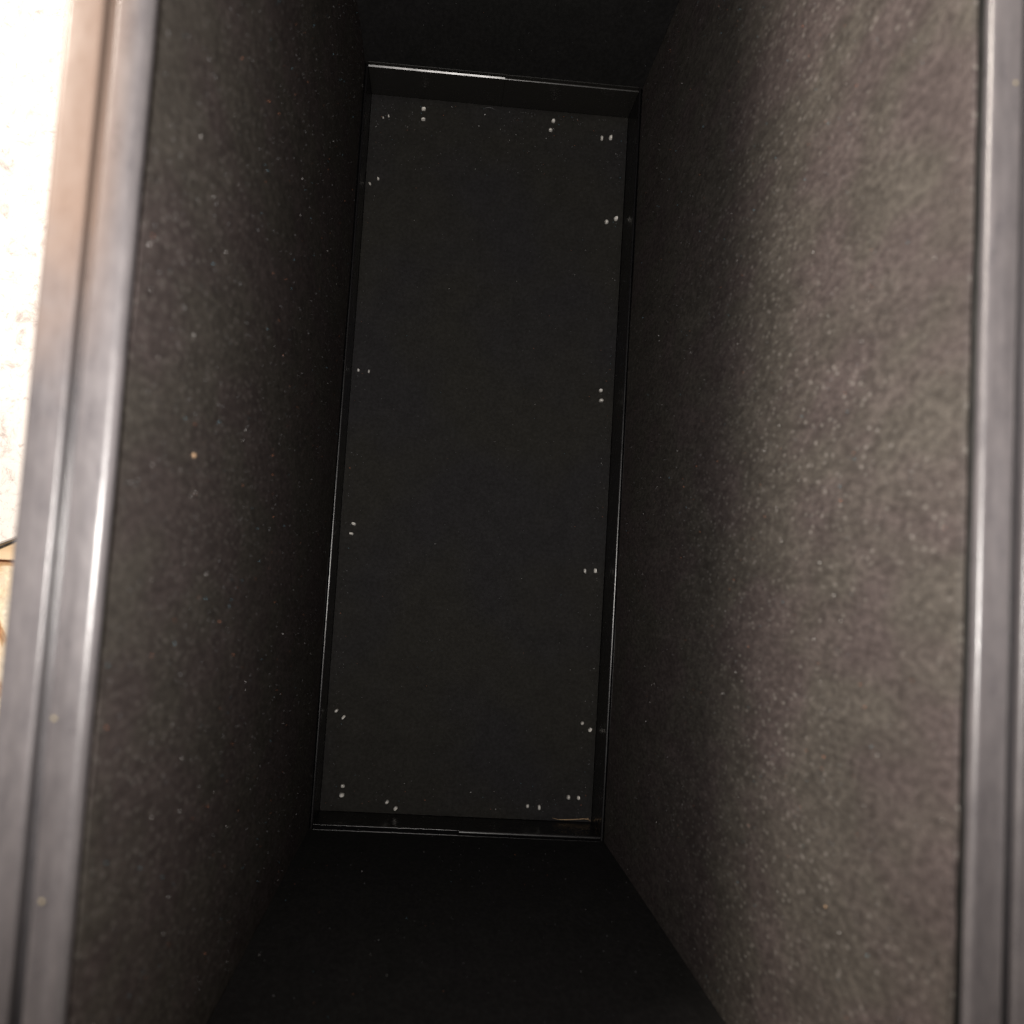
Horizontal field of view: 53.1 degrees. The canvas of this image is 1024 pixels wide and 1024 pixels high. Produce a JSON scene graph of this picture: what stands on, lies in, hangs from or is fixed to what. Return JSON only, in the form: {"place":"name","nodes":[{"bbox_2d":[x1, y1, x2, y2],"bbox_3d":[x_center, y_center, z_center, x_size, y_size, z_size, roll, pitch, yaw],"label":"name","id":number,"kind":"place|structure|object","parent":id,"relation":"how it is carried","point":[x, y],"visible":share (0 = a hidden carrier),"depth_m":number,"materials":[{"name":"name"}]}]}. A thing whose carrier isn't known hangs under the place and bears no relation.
{"place":"outdoors","nodes":[
{"label":"outdoors","id":0,"kind":"place"},
{"bbox_2d":[0,559,11,678],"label":"ground","id":1,"kind":"structure","parent":0,"point":[5,570],"depth_m":0.76,"materials":[{"name":"beige"}]},
{"bbox_2d":[0,540,13,559],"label":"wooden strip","id":2,"kind":"object","parent":1,"relation":"on","point":[6,552],"depth_m":0.76,"materials":[{"name":"beige wood"}]},
{"bbox_2d":[0,0,67,543],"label":"stone slab","id":3,"kind":"structure","parent":1,"relation":"on","point":[32,32],"depth_m":0.78,"materials":[{"name":"white stone"}]},
{"bbox_2d":[0,0,1023,1023],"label":"felt lined box","id":4,"kind":"object","parent":1,"relation":"on","point":[474,315],"visible":1,"depth_m":0.42,"materials":[{"name":"black fabric"}]},
{"bbox_2d":[82,0,958,1023],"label":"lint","id":5,"kind":"object","parent":4,"relation":"in","point":[438,474],"visible":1,"depth_m":0.43,"materials":[{"name":"grey fabric"}]},
{"bbox_2d":[554,818,589,820],"bbox_3d":[0.044,0.227,0.757,0.029,0.001,0.003,4,86,-4],"label":"straw fibre","id":6,"kind":"object","parent":4,"relation":"in","point":[573,819],"visible":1,"depth_m":0.76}
]}

